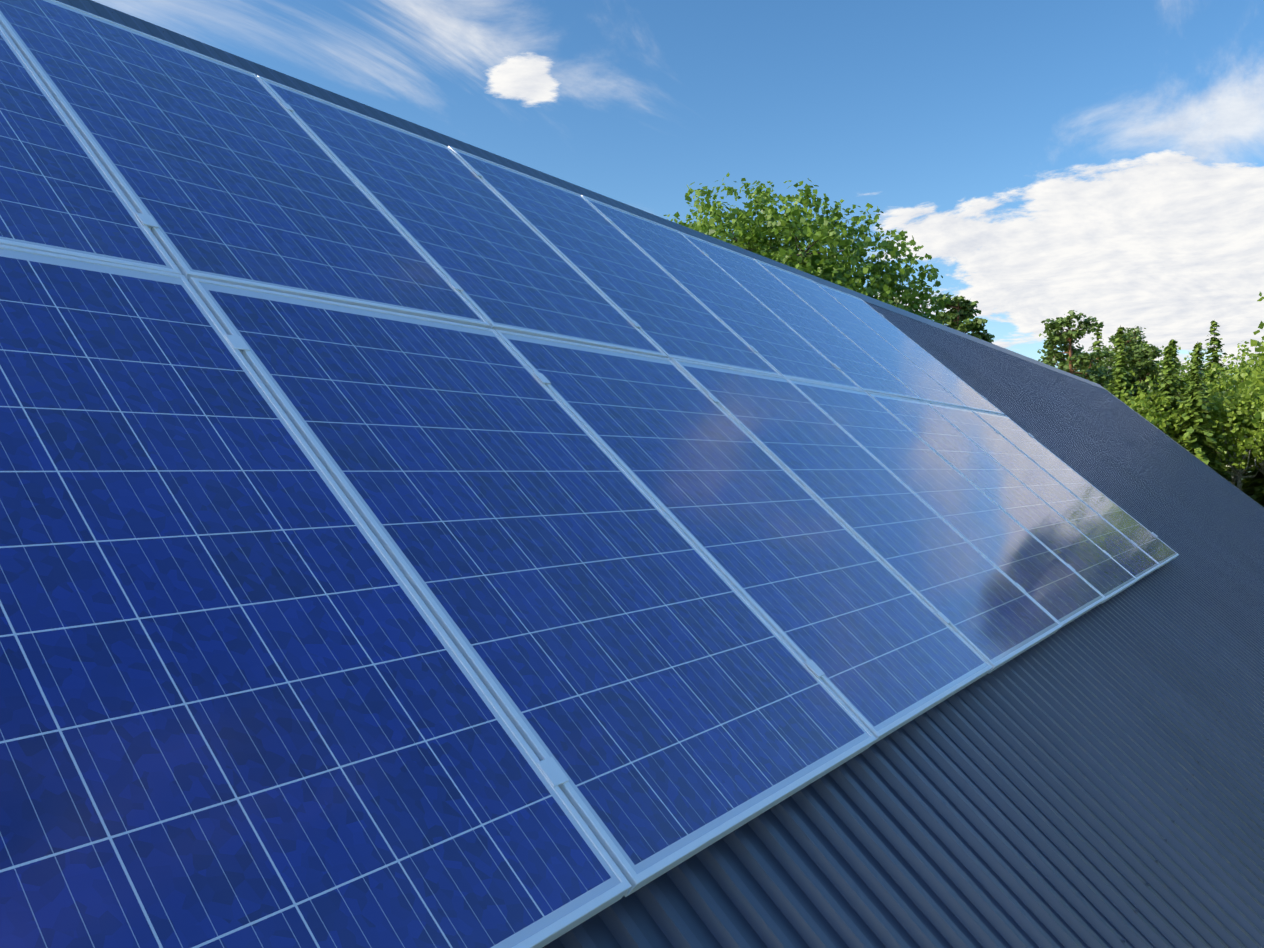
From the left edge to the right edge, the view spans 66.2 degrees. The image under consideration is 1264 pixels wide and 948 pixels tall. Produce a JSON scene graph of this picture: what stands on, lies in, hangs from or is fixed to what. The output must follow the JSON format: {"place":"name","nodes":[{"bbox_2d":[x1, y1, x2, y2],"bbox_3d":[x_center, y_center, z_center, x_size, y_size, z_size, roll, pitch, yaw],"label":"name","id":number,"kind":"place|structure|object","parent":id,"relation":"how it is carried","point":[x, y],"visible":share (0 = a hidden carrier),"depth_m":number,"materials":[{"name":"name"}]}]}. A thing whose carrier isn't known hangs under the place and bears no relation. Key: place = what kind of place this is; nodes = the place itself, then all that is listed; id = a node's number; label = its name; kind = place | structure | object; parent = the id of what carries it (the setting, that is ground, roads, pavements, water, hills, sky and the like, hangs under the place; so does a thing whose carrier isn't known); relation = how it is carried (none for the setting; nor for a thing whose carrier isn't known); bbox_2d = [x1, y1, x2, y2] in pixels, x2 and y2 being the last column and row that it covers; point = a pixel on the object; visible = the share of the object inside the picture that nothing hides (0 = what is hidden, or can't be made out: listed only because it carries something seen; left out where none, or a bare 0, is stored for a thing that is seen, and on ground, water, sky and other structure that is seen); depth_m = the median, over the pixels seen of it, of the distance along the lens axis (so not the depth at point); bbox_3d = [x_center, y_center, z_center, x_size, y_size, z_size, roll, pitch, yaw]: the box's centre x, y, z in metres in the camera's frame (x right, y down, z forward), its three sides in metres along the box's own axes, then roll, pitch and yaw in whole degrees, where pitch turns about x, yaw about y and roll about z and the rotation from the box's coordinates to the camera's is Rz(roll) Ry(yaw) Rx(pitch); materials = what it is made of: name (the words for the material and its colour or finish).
{"place":"outdoors","nodes":[
{"label":"outdoors","id":0,"kind":"place"},
{"bbox_2d":[92,0,1263,466],"label":"sky","id":1,"kind":"structure","parent":0,"point":[1103,160],"materials":[{"name":"blue"}]},
{"label":"ground","id":2,"kind":"structure","parent":0,"visible":0},
{"bbox_2d":[664,172,950,323],"bbox_3d":[5.201,-3.201,39.651,16.189,17.707,14.788,0,0,-23],"label":"maple tree","id":3,"kind":"object","parent":2,"relation":"on","point":[821,231],"visible":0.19,"depth_m":35.80,"materials":[{"name":"green plant"}]},
{"bbox_2d":[930,291,994,342],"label":"tree","id":4,"kind":"object","parent":2,"relation":"on","point":[961,310],"visible":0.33,"depth_m":68.00,"materials":[{"name":"green plant"}]},
{"bbox_2d":[1057,361,1068,368],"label":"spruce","id":5,"kind":"object","parent":2,"relation":"on","point":[1061,363],"depth_m":104.55,"materials":[{"name":"green plant"}]},
{"bbox_2d":[1037,310,1112,382],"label":"tree","id":6,"kind":"object","parent":2,"relation":"on","point":[1055,337],"visible":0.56,"depth_m":83.50,"materials":[{"name":"green plant"}]},
{"bbox_2d":[1067,348,1114,390],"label":"tree","id":7,"kind":"object","parent":2,"relation":"on","point":[1100,354],"visible":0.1,"depth_m":106.59,"materials":[{"name":"green plant"}]},
{"bbox_2d":[1088,324,1107,366],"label":"tree","id":8,"kind":"object","parent":2,"relation":"on","point":[1097,333],"visible":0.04,"depth_m":134.69,"materials":[{"name":"green plant"}]},
{"bbox_2d":[1102,383,1129,405],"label":"tree","id":9,"kind":"object","parent":2,"relation":"on","point":[1109,387],"depth_m":104.20,"materials":[{"name":"green plant"}]},
{"bbox_2d":[1108,349,1134,404],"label":"tree","id":10,"kind":"object","parent":2,"relation":"on","point":[1119,382],"visible":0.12,"depth_m":101.94,"materials":[{"name":"green plant"}]},
{"bbox_2d":[1106,325,1139,410],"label":"tree","id":11,"kind":"object","parent":2,"relation":"on","point":[1120,344],"visible":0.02,"depth_m":107.64,"materials":[{"name":"green plant"}]},
{"bbox_2d":[1098,329,1152,375],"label":"tree","id":12,"kind":"object","parent":2,"relation":"on","point":[1110,346],"visible":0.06,"depth_m":129.52,"materials":[{"name":"green plant"}]},
{"bbox_2d":[1105,326,1153,387],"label":"tree","id":13,"kind":"object","parent":2,"relation":"on","point":[1135,344],"visible":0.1,"depth_m":117.70,"materials":[{"name":"green plant"}]},
{"bbox_2d":[1124,344,1163,413],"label":"tree","id":14,"kind":"object","parent":2,"relation":"on","point":[1141,360],"visible":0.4,"depth_m":107.16,"materials":[{"name":"green plant"}]},
{"bbox_2d":[1111,343,1189,423],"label":"tree","id":15,"kind":"object","parent":2,"relation":"on","point":[1155,392],"visible":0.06,"depth_m":114.49,"materials":[{"name":"green plant"}]},
{"bbox_2d":[1112,375,1192,450],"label":"tree","id":16,"kind":"object","parent":2,"relation":"on","point":[1145,408],"visible":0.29,"depth_m":96.44,"materials":[{"name":"green plant"}]},
{"bbox_2d":[1149,345,1183,443],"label":"tree","id":17,"kind":"object","parent":2,"relation":"on","point":[1168,386],"visible":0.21,"depth_m":97.27,"materials":[{"name":"green plant"}]},
{"bbox_2d":[1154,352,1186,381],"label":"tree","id":18,"kind":"object","parent":2,"relation":"on","point":[1182,372],"depth_m":128.66,"materials":[{"name":"green plant"}]},
{"bbox_2d":[1156,339,1188,434],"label":"tree","id":19,"kind":"object","parent":2,"relation":"on","point":[1172,343],"visible":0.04,"depth_m":106.66,"materials":[{"name":"green plant"}]},
{"bbox_2d":[1152,347,1209,382],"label":"tree","id":20,"kind":"object","parent":2,"relation":"on","point":[1186,367],"depth_m":130.25,"materials":[{"name":"green plant"}]},
{"bbox_2d":[1156,358,1238,453],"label":"tree","id":21,"kind":"object","parent":2,"relation":"on","point":[1208,377],"depth_m":112.51,"materials":[{"name":"green plant"}]},
{"bbox_2d":[1173,361,1229,471],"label":"tree","id":22,"kind":"object","parent":2,"relation":"on","point":[1198,432],"visible":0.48,"depth_m":94.22,"materials":[{"name":"green plant"}]},
{"bbox_2d":[1180,342,1232,475],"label":"tree","id":23,"kind":"object","parent":2,"relation":"on","point":[1197,354],"visible":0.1,"depth_m":104.50,"materials":[{"name":"green plant"}]},
{"bbox_2d":[1201,340,1254,484],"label":"tree","id":24,"kind":"object","parent":2,"relation":"on","point":[1234,478],"visible":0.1,"depth_m":112.28,"materials":[{"name":"green plant"}]},
{"bbox_2d":[1202,320,1256,482],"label":"tree","id":25,"kind":"object","parent":2,"relation":"on","point":[1214,355],"visible":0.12,"depth_m":125.56,"materials":[{"name":"green plant"}]},
{"bbox_2d":[1202,373,1263,490],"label":"tree","id":26,"kind":"object","parent":2,"relation":"on","point":[1217,408],"visible":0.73,"depth_m":94.81,"materials":[{"name":"green plant"}]},
{"bbox_2d":[1210,367,1255,489],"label":"tree","id":27,"kind":"object","parent":2,"relation":"on","point":[1234,380],"visible":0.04,"depth_m":104.83,"materials":[{"name":"green plant"}]},
{"bbox_2d":[1208,373,1263,473],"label":"tree","id":28,"kind":"object","parent":2,"relation":"on","point":[1231,448],"visible":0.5,"depth_m":95.11,"materials":[{"name":"green plant"}]},
{"bbox_2d":[1219,347,1262,427],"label":"tree","id":29,"kind":"object","parent":2,"relation":"on","point":[1248,354],"visible":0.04,"depth_m":111.73,"materials":[{"name":"green plant"}]},
{"bbox_2d":[1232,336,1263,374],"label":"tree","id":30,"kind":"object","parent":2,"relation":"on","point":[1245,354],"visible":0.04,"depth_m":124.81,"materials":[{"name":"green plant"}]},
{"bbox_2d":[1235,365,1263,506],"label":"tree","id":31,"kind":"object","parent":2,"relation":"on","point":[1254,491],"visible":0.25,"depth_m":101.45,"materials":[{"name":"green plant"}]},
{"bbox_2d":[1238,292,1263,427],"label":"tree","id":32,"kind":"object","parent":2,"relation":"on","point":[1258,379],"visible":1,"depth_m":55.52,"materials":[{"name":"green plant"}]},
{"bbox_2d":[1243,371,1263,455],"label":"tree","id":33,"kind":"object","parent":2,"relation":"on","point":[1250,404],"visible":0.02,"depth_m":100.00,"materials":[{"name":"green plant"}]},
{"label":"barn walls","id":34,"kind":"object","parent":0,"visible":0},
{"bbox_2d":[542,425,1263,947],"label":"roof sheet","id":35,"kind":"object","parent":34,"relation":"on","point":[1036,795],"visible":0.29,"depth_m":2.88,"materials":[{"name":"paint"}]},
{"bbox_2d":[135,102,1157,786],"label":"mounting clamps","id":36,"kind":"object","parent":35,"relation":"on","point":[553,772],"visible":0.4,"depth_m":2.33,"materials":[{"name":"silver metal"}]},
{"bbox_2d":[0,24,181,274],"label":"solar panel","id":37,"kind":"object","parent":36,"relation":"attached to","point":[61,193],"visible":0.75,"depth_m":2.24,"materials":[{"name":"blue glass"}]},
{"bbox_2d":[0,0,490,327],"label":"solar panel","id":38,"kind":"object","parent":36,"relation":"attached to","point":[219,171],"visible":0.88,"depth_m":2.88,"materials":[{"name":"blue glass"}]},
{"bbox_2d":[0,244,631,947],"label":"solar panel","id":39,"kind":"object","parent":36,"relation":"attached to","point":[246,698],"visible":0.95,"depth_m":1.41,"materials":[{"name":"blue glass"}]},
{"bbox_2d":[257,75,666,357],"bbox_3d":[-0.667,-0.999,3.829,1.658,0.037,1.000,47,25,26],"label":"solar panel","id":40,"kind":"object","parent":36,"relation":"attached to","point":[493,255],"visible":0.88,"depth_m":3.74,"materials":[{"name":"blue glass"}]},
{"bbox_2d":[188,277,876,896],"bbox_3d":[-0.223,0.104,2.277,1.658,0.035,1.000,47,25,26],"label":"solar panel","id":41,"kind":"object","parent":36,"relation":"attached to","point":[662,695],"visible":0.94,"depth_m":2.12,"materials":[{"name":"blue glass"}]},
{"bbox_2d":[448,146,781,376],"bbox_3d":[-0.080,-1.003,4.653,1.658,0.037,1.000,47,25,26],"label":"solar panel","id":42,"kind":"object","parent":36,"relation":"on","point":[625,275],"visible":0.83,"depth_m":4.58,"materials":[{"name":"blue glass"}]},
{"bbox_2d":[581,195,861,389],"bbox_3d":[0.508,-1.007,5.477,1.658,0.035,1.000,47,25,26],"label":"solar panel","id":43,"kind":"object","parent":36,"relation":"attached to","point":[776,342],"visible":0.85,"depth_m":5.41,"materials":[{"name":"blue glass"}]},
{"bbox_2d":[495,329,992,744],"bbox_3d":[0.361,0.099,3.101,1.658,0.035,1.000,47,25,26],"label":"solar panel","id":44,"kind":"object","parent":36,"relation":"attached to","point":[806,573],"visible":0.88,"depth_m":2.99,"materials":[{"name":"blue glass"}]},
{"bbox_2d":[679,231,921,400],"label":"solar panel","id":45,"kind":"object","parent":36,"relation":"attached to","point":[863,370],"visible":0.75,"depth_m":6.25,"materials":[{"name":"blue glass"}]},
{"bbox_2d":[754,259,967,408],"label":"solar panel","id":46,"kind":"object","parent":36,"relation":"attached to","point":[892,360],"visible":0.79,"depth_m":7.08,"materials":[{"name":"blue glass"}]},
{"bbox_2d":[671,358,1061,673],"bbox_3d":[0.953,0.093,3.926,1.658,0.037,1.000,47,25,26],"label":"solar panel","id":47,"kind":"object","parent":36,"relation":"attached to","point":[936,563],"visible":0.9,"depth_m":3.83,"materials":[{"name":"blue glass"}]},
{"bbox_2d":[815,282,1004,414],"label":"solar panel","id":48,"kind":"object","parent":36,"relation":"attached to","point":[956,386],"visible":0.73,"depth_m":7.92,"materials":[{"name":"blue glass"}]},
{"bbox_2d":[786,377,1105,628],"bbox_3d":[1.536,0.086,4.751,1.658,0.037,1.000,47,25,26],"label":"solar panel","id":49,"kind":"object","parent":36,"relation":"attached to","point":[1057,589],"visible":0.83,"depth_m":4.68,"materials":[{"name":"blue glass"}]},
{"bbox_2d":[866,391,1137,603],"bbox_3d":[2.125,0.084,5.575,1.658,0.037,1.000,47,25,26],"label":"solar panel","id":50,"kind":"object","parent":36,"relation":"attached to","point":[1087,559],"visible":0.88,"depth_m":5.51,"materials":[{"name":"blue glass"}]},
{"bbox_2d":[925,401,1160,580],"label":"solar panel","id":51,"kind":"object","parent":36,"relation":"attached to","point":[1129,556],"visible":0.85,"depth_m":6.36,"materials":[{"name":"blue glass"}]},
{"bbox_2d":[970,409,1178,568],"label":"solar panel","id":52,"kind":"object","parent":36,"relation":"attached to","point":[1119,519],"visible":0.92,"depth_m":7.18,"materials":[{"name":"blue glass"}]},
{"bbox_2d":[112,12,1261,942],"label":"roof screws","id":53,"kind":"object","parent":35,"relation":"on","point":[1222,702],"visible":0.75,"depth_m":4.37,"materials":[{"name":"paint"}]},
{"bbox_2d":[864,301,1183,448],"bbox_3d":[2.308,-1.119,8.439,2.100,0.022,28.000,47,25,26],"label":"roof sheet","id":54,"kind":"object","parent":34,"relation":"on","point":[1030,400],"visible":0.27,"depth_m":11.68,"materials":[{"name":"paint"}]},
{"bbox_2d":[56,0,1105,389],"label":"ridge cap","id":55,"kind":"object","parent":54,"relation":"on","point":[122,18],"visible":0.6,"depth_m":4.99,"materials":[{"name":"paint"}]},
{"bbox_2d":[1106,390,1263,507],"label":"verge flashing","id":56,"kind":"object","parent":34,"relation":"attached to","point":[1187,450],"visible":0.2,"depth_m":19.33,"materials":[{"name":"paint"}]}
]}

